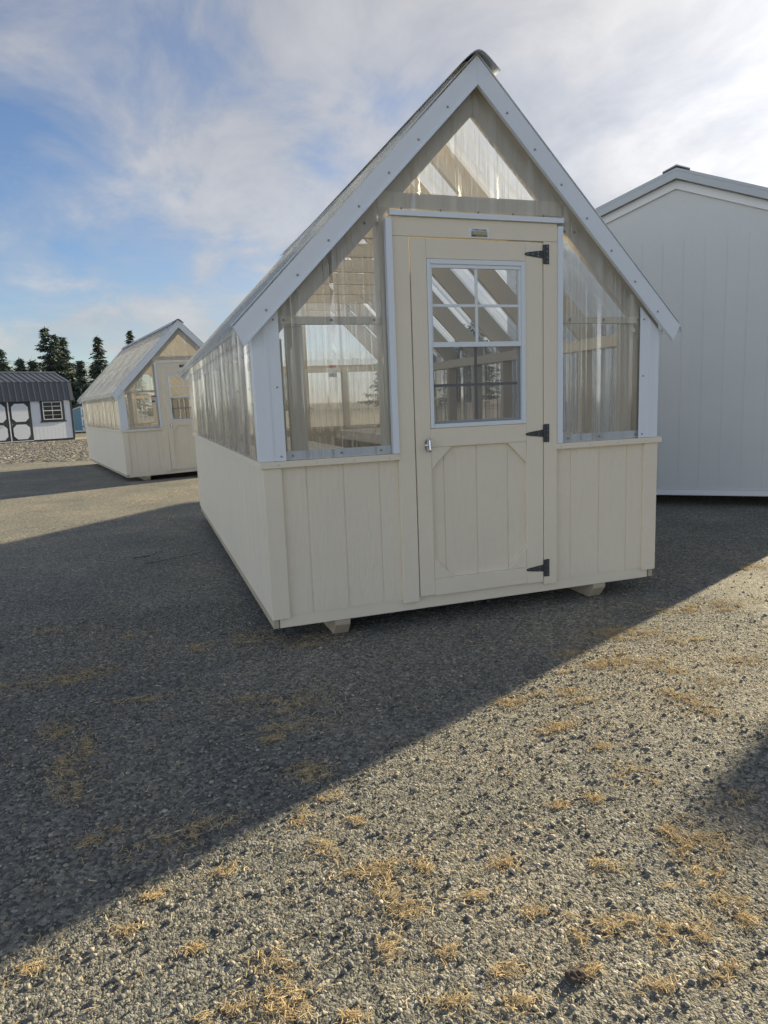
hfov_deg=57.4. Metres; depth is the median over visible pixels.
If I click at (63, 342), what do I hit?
conifer tree
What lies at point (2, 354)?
conifer tree
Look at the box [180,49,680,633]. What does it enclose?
greenhouse
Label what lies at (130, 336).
conifer tree
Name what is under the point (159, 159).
sky
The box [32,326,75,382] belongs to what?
conifer tree
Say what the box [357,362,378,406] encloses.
conifer tree
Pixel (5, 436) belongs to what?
door
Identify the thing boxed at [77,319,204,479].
greenhouse
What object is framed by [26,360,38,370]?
conifer tree
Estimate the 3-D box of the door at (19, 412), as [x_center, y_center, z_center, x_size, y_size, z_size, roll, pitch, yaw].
[-18.325,-4.580,35.417,0.042,1.950,1.050,6,12,42]
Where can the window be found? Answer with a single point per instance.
(51, 411)
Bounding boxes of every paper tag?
[151,395,156,402]
[328,365,336,376]
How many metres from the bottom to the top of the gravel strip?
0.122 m
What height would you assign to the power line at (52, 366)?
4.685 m
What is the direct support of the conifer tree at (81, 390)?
on the ground
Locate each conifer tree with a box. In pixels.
[0,349,13,370]
[0,361,11,370]
[13,358,28,370]
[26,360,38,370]
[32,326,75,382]
[57,337,78,381]
[63,374,77,403]
[72,377,91,406]
[74,360,88,379]
[86,335,110,383]
[89,363,98,381]
[124,330,151,411]
[139,389,190,415]
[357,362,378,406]
[438,324,492,404]
[456,320,500,404]
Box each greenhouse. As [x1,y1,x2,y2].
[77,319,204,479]
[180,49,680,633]
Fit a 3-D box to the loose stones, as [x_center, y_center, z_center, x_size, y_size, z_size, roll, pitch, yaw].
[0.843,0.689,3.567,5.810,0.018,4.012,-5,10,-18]
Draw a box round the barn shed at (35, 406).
[0,371,74,443]
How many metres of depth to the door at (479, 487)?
3.95 m
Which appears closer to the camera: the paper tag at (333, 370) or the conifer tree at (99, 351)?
the paper tag at (333, 370)
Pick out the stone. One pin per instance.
(575, 975)
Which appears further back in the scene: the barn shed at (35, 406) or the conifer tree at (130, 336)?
the conifer tree at (130, 336)
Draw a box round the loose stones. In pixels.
[0,533,767,1023]
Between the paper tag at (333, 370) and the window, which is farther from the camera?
the window
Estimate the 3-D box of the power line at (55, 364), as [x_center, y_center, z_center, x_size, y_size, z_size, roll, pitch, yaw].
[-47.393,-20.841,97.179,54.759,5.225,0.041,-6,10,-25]
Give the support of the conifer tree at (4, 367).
on the ground
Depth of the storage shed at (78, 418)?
49.73 m
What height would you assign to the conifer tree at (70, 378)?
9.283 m
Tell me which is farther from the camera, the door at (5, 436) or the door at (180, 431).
the door at (5, 436)
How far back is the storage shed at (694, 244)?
7.38 m
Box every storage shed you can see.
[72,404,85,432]
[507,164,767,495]
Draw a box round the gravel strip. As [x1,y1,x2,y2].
[0,439,89,463]
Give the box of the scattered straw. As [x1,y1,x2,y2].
[0,489,767,1023]
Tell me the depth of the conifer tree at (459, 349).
141.45 m
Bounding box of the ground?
[0,396,767,1023]
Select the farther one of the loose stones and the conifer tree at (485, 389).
the conifer tree at (485, 389)
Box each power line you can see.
[2,360,100,367]
[5,363,103,369]
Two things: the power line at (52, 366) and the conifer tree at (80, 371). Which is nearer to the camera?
the power line at (52, 366)
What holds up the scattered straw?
on the ground
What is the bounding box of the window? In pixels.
[39,401,66,422]
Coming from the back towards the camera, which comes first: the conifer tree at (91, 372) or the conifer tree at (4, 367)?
the conifer tree at (91, 372)
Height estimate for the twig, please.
0.010 m
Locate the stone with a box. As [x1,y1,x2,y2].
[564,968,587,983]
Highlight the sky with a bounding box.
[0,0,767,410]
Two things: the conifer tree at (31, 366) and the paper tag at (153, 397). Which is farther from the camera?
the conifer tree at (31, 366)
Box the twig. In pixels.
[145,551,204,563]
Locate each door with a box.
[0,402,10,441]
[8,401,33,440]
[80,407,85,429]
[161,368,196,469]
[408,238,548,595]
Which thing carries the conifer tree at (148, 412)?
on the ground

